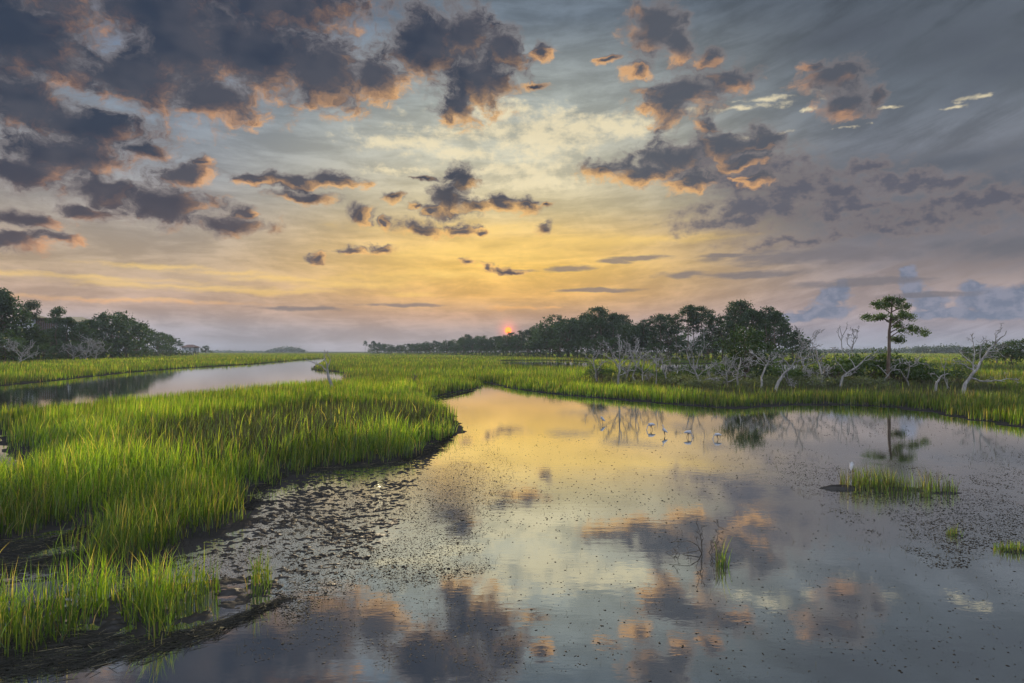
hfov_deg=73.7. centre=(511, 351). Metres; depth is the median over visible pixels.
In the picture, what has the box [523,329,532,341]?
pine tree
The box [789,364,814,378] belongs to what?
green bush
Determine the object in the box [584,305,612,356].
pine tree
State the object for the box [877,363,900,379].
dead tree
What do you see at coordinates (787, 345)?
broadleaf tree
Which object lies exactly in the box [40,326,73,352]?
broadleaf tree
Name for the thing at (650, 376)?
bare shrub
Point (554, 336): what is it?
broadleaf tree
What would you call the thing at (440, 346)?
broadleaf tree
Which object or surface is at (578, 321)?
broadleaf tree
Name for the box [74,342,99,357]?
understory tree
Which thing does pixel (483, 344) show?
broadleaf tree
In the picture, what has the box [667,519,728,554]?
dead branch
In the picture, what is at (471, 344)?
broadleaf tree
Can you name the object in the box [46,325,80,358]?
broadleaf tree
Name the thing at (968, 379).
dead tree
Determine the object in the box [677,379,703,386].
marsh shrub
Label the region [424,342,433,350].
broadleaf tree
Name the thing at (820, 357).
understory tree
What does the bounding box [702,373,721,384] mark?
marsh shrub
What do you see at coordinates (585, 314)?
pine tree
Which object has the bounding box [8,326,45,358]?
broadleaf tree
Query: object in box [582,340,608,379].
dead tree
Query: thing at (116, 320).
pine tree
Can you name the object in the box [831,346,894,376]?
green bush
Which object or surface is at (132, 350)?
understory tree
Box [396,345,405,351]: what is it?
broadleaf tree
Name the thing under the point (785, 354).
understory tree
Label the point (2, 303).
pine tree
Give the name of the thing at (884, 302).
pine tree
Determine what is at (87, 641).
reed wrack
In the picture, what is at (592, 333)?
broadleaf tree
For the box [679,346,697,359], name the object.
understory tree
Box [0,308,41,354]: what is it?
broadleaf tree
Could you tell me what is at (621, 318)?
pine tree
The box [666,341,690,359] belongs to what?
understory tree
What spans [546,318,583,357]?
broadleaf tree
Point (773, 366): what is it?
green bush
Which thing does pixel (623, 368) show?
dead tree
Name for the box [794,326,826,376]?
dead tree
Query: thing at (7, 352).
understory tree
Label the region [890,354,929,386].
dead tree
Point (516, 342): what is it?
broadleaf tree
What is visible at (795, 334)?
pine tree
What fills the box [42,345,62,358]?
understory tree
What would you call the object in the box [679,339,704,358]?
broadleaf tree
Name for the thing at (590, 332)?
broadleaf tree
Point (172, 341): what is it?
broadleaf tree
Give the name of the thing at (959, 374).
green bush
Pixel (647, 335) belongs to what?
broadleaf tree
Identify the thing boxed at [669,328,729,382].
dead tree
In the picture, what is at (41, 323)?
beach house
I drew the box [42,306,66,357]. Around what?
pine tree
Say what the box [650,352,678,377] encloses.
dead tree
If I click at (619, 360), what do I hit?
dead tree
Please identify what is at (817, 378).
marsh shrub
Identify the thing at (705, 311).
pine tree
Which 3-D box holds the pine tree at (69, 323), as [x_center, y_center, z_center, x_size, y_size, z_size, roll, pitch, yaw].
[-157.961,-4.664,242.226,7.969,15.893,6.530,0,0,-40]
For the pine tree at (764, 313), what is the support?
on the ground at (112, 620)
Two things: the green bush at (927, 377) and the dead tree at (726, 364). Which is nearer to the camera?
the dead tree at (726, 364)
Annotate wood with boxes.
[202,350,265,351]
[266,346,307,352]
[773,346,917,352]
[911,342,970,353]
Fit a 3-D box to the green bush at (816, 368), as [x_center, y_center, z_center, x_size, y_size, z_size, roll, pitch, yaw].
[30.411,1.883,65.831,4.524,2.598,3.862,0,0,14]
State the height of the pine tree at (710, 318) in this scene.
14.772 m
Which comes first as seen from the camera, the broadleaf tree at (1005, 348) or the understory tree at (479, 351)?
the broadleaf tree at (1005, 348)
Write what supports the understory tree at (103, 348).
on the ground at (112, 620)
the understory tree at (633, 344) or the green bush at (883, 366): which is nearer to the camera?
the green bush at (883, 366)
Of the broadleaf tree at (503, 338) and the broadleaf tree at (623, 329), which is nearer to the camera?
the broadleaf tree at (623, 329)
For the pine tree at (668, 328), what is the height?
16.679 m
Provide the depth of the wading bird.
17.75 m
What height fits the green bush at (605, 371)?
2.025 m
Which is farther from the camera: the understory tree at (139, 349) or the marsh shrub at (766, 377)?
the understory tree at (139, 349)
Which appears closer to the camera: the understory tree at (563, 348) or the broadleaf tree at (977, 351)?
the broadleaf tree at (977, 351)
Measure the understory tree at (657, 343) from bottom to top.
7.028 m
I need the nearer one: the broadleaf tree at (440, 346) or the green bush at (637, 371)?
the green bush at (637, 371)
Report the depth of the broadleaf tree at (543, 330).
330.58 m
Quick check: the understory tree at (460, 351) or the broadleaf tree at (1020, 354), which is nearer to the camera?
the broadleaf tree at (1020, 354)
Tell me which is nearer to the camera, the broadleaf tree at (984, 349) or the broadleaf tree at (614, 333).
the broadleaf tree at (984, 349)
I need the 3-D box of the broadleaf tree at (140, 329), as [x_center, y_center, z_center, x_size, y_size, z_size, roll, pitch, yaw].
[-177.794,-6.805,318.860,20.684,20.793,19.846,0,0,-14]
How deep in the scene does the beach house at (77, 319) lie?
300.30 m
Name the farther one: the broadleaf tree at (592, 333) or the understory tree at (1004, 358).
the broadleaf tree at (592, 333)
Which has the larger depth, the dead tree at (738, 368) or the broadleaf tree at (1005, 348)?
the broadleaf tree at (1005, 348)
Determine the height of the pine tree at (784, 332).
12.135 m
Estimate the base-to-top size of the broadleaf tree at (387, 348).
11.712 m
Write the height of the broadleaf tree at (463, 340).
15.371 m
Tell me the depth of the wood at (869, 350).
1002.05 m
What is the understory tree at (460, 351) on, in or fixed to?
on the ground at (112, 620)
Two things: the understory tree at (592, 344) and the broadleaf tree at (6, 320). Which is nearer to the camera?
the broadleaf tree at (6, 320)
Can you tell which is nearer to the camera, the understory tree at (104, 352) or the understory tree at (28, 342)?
the understory tree at (28, 342)
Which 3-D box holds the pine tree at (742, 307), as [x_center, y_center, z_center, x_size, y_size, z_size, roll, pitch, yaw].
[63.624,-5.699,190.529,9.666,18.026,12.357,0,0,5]
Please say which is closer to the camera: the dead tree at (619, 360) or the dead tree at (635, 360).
the dead tree at (619, 360)
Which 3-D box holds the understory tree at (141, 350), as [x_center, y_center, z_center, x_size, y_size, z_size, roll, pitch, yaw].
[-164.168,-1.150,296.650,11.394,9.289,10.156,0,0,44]
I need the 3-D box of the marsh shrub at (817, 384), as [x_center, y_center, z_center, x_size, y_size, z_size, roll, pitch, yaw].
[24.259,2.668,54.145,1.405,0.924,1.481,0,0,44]
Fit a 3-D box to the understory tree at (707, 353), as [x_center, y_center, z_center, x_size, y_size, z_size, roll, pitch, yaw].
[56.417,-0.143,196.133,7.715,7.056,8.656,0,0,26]
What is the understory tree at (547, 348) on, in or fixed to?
on the ground at (112, 620)
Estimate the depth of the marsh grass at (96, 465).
21.33 m
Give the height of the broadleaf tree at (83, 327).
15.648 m
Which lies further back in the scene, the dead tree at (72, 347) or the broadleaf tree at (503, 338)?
the broadleaf tree at (503, 338)
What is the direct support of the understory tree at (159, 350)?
on the ground at (112, 620)
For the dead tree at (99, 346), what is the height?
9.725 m
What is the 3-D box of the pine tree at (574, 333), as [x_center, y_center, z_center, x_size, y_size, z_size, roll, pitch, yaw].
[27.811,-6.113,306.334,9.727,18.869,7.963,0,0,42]
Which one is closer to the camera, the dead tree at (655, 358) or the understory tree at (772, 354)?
the dead tree at (655, 358)
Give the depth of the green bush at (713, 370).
65.75 m
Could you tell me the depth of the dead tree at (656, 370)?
59.85 m
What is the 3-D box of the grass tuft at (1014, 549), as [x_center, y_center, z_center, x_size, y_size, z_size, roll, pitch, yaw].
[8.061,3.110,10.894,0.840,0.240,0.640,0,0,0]
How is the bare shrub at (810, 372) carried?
on the water
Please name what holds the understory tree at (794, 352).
on the ground at (112, 620)
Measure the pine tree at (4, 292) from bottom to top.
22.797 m
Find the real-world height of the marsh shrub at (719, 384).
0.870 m
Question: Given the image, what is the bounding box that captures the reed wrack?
[0,390,475,682]
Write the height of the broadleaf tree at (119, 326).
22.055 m
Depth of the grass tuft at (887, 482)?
15.80 m
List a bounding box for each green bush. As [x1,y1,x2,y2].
[584,363,618,378]
[613,363,653,378]
[652,371,673,379]
[669,364,700,379]
[691,364,726,376]
[708,359,754,378]
[752,357,788,378]
[767,366,805,377]
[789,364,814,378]
[793,369,827,378]
[805,360,843,379]
[815,354,872,379]
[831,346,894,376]
[860,350,906,379]
[861,348,927,380]
[876,358,937,382]
[908,367,955,384]
[934,363,981,382]
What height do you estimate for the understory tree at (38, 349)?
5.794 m
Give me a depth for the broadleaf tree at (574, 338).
314.53 m
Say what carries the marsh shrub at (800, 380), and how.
on the ground at (112, 620)
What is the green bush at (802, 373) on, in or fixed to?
on the ground at (112, 620)
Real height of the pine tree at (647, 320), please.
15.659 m
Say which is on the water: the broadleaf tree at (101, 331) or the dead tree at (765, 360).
the dead tree at (765, 360)
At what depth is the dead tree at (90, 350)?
230.29 m
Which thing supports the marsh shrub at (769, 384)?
on the ground at (112, 620)
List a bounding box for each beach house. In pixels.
[14,315,62,358]
[54,317,93,357]
[182,345,200,354]
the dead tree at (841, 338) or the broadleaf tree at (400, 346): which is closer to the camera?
the dead tree at (841, 338)
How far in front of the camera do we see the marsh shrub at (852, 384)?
54.65 m
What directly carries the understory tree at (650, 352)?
on the ground at (112, 620)
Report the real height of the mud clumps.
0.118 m
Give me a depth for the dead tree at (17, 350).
178.45 m
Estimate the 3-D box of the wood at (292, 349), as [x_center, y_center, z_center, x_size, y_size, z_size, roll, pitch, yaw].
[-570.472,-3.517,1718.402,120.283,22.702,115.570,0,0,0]
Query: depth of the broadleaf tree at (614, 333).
283.67 m
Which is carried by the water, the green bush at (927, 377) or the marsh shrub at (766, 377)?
the marsh shrub at (766, 377)
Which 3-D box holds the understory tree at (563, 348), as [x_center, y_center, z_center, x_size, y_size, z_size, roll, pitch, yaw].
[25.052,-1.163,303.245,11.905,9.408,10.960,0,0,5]
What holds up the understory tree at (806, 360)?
on the ground at (112, 620)
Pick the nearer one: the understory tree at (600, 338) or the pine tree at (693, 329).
the pine tree at (693, 329)
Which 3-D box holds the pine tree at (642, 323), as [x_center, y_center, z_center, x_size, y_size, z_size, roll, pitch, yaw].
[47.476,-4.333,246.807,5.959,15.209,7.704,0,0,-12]
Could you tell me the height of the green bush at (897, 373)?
2.650 m
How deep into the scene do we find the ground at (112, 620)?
12.69 m
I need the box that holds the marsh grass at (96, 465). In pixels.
[0,353,1023,656]
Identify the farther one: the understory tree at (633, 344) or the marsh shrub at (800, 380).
the understory tree at (633, 344)
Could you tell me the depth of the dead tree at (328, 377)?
49.87 m
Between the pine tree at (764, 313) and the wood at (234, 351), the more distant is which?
the wood at (234, 351)
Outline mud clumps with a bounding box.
[131,410,1023,681]
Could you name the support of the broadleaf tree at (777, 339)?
on the ground at (112, 620)
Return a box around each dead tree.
[4,339,39,361]
[58,341,85,360]
[78,339,99,358]
[79,332,111,359]
[307,350,332,386]
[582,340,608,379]
[589,334,640,384]
[618,346,653,379]
[624,337,645,382]
[633,354,657,380]
[644,346,663,382]
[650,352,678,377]
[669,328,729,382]
[711,353,751,384]
[725,354,754,384]
[744,350,787,388]
[775,335,824,390]
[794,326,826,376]
[795,339,838,385]
[832,347,881,385]
[836,322,847,373]
[846,326,858,362]
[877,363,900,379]
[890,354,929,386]
[928,372,949,389]
[940,357,947,386]
[953,322,1020,391]
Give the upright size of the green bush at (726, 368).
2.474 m
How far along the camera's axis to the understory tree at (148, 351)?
326.91 m
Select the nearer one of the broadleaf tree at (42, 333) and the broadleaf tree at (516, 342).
the broadleaf tree at (42, 333)
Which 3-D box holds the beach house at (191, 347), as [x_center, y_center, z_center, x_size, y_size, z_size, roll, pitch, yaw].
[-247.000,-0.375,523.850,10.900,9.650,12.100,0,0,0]
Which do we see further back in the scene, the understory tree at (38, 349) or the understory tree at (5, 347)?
the understory tree at (38, 349)
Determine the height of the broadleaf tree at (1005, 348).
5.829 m
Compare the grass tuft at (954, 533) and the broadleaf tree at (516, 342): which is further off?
the broadleaf tree at (516, 342)
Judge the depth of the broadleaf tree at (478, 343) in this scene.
477.61 m
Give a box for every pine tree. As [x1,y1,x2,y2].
[0,287,26,327]
[0,294,23,357]
[0,300,12,317]
[20,300,42,323]
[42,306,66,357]
[53,316,79,357]
[81,319,100,335]
[95,313,114,344]
[110,311,131,352]
[514,330,526,355]
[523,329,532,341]
[549,314,569,356]
[567,317,580,340]
[573,318,587,357]
[577,312,595,335]
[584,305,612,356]
[605,312,619,336]
[611,314,632,338]
[636,319,652,353]
[642,319,658,341]
[650,313,670,359]
[658,314,674,357]
[669,314,685,356]
[675,304,703,351]
[684,312,705,357]
[687,305,717,358]
[700,313,724,360]
[718,304,746,345]
[723,299,755,346]
[737,308,764,357]
[750,305,781,341]
[763,310,788,351]
[773,319,791,355]
[788,330,803,355]
[797,338,810,355]
[860,294,931,382]
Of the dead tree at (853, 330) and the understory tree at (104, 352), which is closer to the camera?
the dead tree at (853, 330)
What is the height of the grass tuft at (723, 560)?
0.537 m
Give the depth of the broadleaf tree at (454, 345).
528.50 m
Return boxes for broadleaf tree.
[0,296,31,342]
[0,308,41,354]
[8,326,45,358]
[25,327,49,350]
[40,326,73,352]
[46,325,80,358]
[55,320,98,356]
[71,328,101,349]
[75,317,121,346]
[90,309,139,357]
[109,317,157,356]
[123,321,155,345]
[141,331,173,353]
[156,334,176,349]
[200,345,212,352]
[382,343,391,353]
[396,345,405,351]
[409,343,415,351]
[416,343,427,352]
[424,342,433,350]
[436,341,447,353]
[439,339,452,353]
[448,339,462,352]
[453,337,471,354]
[464,338,479,352]
[474,335,488,353]
[477,338,489,351]
[484,339,501,352]
[494,334,511,353]
[505,333,526,355]
[524,322,562,353]
[530,315,567,349]
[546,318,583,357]
[546,320,585,355]
[560,315,602,355]
[561,328,592,356]
[573,316,616,357]
[579,318,612,356]
[592,319,636,357]
[596,320,629,353]
[608,322,646,357]
[614,323,648,351]
[622,325,649,356]
[623,326,658,357]
[637,326,680,356]
[643,322,694,352]
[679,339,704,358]
[689,334,718,358]
[695,312,742,357]
[701,333,730,357]
[713,318,753,350]
[716,318,783,359]
[750,316,809,353]
[773,333,810,359]
[959,344,992,364]
[975,341,1014,362]
[992,339,1023,364]
[1006,338,1023,358]
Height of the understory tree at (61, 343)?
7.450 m
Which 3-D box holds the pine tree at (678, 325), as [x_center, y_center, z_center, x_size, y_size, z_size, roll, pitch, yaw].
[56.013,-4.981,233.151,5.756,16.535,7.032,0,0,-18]
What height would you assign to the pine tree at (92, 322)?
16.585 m
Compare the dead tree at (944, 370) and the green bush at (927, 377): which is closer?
the dead tree at (944, 370)
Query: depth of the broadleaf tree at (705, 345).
213.60 m
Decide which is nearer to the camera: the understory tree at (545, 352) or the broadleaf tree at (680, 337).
the broadleaf tree at (680, 337)
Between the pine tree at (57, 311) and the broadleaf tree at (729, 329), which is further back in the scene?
the pine tree at (57, 311)
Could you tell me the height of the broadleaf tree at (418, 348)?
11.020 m
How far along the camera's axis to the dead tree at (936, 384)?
48.94 m
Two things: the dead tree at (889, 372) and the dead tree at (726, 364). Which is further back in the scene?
the dead tree at (889, 372)
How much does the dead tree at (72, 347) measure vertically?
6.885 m
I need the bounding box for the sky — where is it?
[0,0,1023,351]
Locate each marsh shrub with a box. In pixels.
[658,374,678,383]
[671,374,698,386]
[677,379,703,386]
[681,372,711,386]
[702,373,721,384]
[710,375,740,386]
[710,380,730,387]
[747,371,771,380]
[750,375,775,385]
[756,380,771,386]
[789,375,811,386]
[796,374,823,383]
[802,373,835,386]
[809,380,825,387]
[826,376,846,384]
[832,376,855,384]
[843,380,861,386]
[876,376,901,385]
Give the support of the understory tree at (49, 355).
on the ground at (112, 620)
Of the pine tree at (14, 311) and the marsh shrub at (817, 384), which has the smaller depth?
the marsh shrub at (817, 384)
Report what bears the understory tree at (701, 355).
on the ground at (112, 620)
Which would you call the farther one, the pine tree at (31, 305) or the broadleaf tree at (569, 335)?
the broadleaf tree at (569, 335)
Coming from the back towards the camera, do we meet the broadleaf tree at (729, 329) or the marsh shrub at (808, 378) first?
the broadleaf tree at (729, 329)
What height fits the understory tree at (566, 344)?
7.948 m
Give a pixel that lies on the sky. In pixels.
(233, 175)
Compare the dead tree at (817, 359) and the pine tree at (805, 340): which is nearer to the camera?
the dead tree at (817, 359)
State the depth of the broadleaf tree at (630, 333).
249.32 m
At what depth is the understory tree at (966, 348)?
159.69 m
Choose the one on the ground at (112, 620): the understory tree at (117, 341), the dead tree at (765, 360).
the understory tree at (117, 341)
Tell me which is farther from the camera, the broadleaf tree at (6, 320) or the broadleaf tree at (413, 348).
the broadleaf tree at (413, 348)
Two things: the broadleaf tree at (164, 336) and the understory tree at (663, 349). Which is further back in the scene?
the broadleaf tree at (164, 336)
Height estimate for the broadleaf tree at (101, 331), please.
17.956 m
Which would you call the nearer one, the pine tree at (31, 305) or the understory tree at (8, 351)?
the understory tree at (8, 351)
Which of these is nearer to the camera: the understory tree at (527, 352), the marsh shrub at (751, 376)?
the marsh shrub at (751, 376)
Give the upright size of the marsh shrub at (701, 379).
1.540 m
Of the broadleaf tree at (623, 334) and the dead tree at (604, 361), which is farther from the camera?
the broadleaf tree at (623, 334)
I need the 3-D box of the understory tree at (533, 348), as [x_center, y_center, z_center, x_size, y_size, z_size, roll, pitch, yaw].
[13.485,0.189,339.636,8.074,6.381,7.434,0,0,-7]
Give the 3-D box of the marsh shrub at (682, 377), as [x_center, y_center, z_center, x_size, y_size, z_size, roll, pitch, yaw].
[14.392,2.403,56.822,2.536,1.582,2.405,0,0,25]
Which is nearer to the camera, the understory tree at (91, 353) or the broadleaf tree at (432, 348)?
the understory tree at (91, 353)
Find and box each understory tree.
[0,328,23,358]
[0,333,17,360]
[0,334,12,357]
[0,334,37,361]
[0,336,22,360]
[3,341,35,358]
[24,343,48,359]
[27,344,55,359]
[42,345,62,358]
[53,340,85,357]
[57,341,82,359]
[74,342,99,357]
[80,345,102,357]
[84,340,113,358]
[86,337,112,357]
[94,339,116,356]
[97,339,121,358]
[102,337,127,357]
[109,337,133,356]
[113,341,137,357]
[120,340,146,356]
[125,341,150,356]
[130,344,150,356]
[139,346,154,356]
[152,346,166,355]
[455,348,465,354]
[473,346,485,354]
[503,347,514,355]
[521,345,537,356]
[531,346,544,356]
[536,345,551,356]
[540,339,561,356]
[544,335,572,356]
[555,339,578,356]
[564,342,585,357]
[570,339,591,357]
[578,340,599,357]
[584,336,614,358]
[588,335,618,357]
[595,337,625,357]
[607,337,633,357]
[621,342,642,358]
[642,345,658,358]
[647,341,667,357]
[658,344,677,358]
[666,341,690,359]
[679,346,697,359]
[691,347,709,359]
[695,340,720,360]
[713,349,729,359]
[765,347,783,360]
[774,347,791,360]
[787,347,808,363]
[797,352,813,363]
[811,349,831,361]
[952,346,982,361]
[987,348,1022,364]
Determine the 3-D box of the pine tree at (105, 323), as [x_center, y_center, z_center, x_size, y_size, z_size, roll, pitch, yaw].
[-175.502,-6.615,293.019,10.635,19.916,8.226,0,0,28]
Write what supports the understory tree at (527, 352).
on the ground at (112, 620)
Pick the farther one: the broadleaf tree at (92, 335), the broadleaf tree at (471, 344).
the broadleaf tree at (471, 344)
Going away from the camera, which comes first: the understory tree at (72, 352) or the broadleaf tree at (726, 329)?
the broadleaf tree at (726, 329)
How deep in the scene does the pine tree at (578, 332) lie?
289.65 m
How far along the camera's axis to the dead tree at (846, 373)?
54.80 m
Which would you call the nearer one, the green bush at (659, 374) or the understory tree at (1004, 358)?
the green bush at (659, 374)
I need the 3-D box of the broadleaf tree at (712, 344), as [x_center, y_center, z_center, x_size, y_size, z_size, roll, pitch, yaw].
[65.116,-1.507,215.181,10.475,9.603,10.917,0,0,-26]
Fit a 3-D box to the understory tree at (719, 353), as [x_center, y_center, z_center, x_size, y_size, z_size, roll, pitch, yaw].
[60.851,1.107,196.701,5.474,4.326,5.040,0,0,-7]
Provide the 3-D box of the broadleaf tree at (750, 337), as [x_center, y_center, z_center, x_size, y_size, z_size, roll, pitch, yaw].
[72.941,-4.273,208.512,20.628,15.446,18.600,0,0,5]
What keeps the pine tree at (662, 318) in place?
on the ground at (112, 620)
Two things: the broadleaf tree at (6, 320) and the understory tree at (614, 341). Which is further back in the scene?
the understory tree at (614, 341)
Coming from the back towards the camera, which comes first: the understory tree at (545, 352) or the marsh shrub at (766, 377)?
the understory tree at (545, 352)
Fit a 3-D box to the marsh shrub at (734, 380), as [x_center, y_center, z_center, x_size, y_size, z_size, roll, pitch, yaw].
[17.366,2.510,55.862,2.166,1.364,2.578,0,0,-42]
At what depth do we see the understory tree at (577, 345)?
281.78 m
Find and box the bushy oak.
[712,324,785,381]
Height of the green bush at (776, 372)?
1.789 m
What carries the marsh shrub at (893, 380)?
on the ground at (112, 620)
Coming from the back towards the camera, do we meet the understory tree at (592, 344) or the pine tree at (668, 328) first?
the understory tree at (592, 344)
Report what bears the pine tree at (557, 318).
on the ground at (112, 620)
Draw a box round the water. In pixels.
[0,359,1023,682]
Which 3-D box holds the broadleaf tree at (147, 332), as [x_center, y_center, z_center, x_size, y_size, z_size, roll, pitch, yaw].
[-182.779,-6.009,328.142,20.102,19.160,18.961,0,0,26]
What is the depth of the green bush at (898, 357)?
63.95 m
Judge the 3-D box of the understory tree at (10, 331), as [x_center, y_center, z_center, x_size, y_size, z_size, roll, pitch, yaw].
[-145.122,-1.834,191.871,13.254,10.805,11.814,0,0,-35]
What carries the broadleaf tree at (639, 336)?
on the ground at (112, 620)
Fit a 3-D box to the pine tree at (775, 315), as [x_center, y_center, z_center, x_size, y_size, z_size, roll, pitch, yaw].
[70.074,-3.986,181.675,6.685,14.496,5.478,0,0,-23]
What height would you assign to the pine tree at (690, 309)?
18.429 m
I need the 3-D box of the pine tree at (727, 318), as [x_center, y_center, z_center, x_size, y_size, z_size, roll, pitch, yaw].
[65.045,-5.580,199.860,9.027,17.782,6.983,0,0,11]
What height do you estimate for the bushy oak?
5.766 m
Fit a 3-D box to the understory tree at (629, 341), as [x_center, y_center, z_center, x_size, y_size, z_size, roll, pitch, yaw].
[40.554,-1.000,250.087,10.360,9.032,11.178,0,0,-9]
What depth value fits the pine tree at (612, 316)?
274.34 m
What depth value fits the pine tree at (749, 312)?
186.09 m
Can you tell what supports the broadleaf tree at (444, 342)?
on the ground at (112, 620)
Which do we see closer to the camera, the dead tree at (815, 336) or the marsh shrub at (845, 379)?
the marsh shrub at (845, 379)
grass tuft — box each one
[714,540,731,567]
[820,461,960,496]
[946,525,963,535]
[993,539,1023,554]
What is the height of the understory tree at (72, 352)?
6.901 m
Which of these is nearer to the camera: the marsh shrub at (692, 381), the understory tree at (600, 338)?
the marsh shrub at (692, 381)
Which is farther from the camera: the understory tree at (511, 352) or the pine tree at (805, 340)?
the understory tree at (511, 352)
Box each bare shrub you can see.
[643,371,654,381]
[802,364,829,383]
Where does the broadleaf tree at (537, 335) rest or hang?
on the ground at (112, 620)
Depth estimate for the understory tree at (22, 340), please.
194.13 m
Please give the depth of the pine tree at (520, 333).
377.95 m
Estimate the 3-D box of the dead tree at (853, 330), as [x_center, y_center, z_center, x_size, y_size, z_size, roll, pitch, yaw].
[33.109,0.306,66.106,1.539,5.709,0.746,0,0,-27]
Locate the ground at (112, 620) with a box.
[0,352,1023,678]
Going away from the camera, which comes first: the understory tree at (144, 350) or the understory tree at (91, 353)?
the understory tree at (91, 353)
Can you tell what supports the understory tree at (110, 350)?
on the ground at (112, 620)
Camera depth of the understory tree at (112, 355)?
283.83 m
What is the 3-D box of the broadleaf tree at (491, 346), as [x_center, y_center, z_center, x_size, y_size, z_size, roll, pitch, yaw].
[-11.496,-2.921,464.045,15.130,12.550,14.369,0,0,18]
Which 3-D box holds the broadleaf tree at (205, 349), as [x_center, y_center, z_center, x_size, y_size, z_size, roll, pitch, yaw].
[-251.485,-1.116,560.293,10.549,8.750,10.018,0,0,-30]
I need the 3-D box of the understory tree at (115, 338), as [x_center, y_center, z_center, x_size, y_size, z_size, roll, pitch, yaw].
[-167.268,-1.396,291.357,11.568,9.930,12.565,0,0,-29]
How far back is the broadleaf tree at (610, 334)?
286.22 m
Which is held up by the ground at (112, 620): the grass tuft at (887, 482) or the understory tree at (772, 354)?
the understory tree at (772, 354)
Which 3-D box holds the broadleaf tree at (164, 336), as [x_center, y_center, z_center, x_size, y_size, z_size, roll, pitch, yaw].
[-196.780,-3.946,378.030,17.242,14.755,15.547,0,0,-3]
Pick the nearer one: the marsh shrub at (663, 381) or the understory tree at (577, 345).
the marsh shrub at (663, 381)
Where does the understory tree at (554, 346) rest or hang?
on the ground at (112, 620)
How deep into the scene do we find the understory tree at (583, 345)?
267.18 m

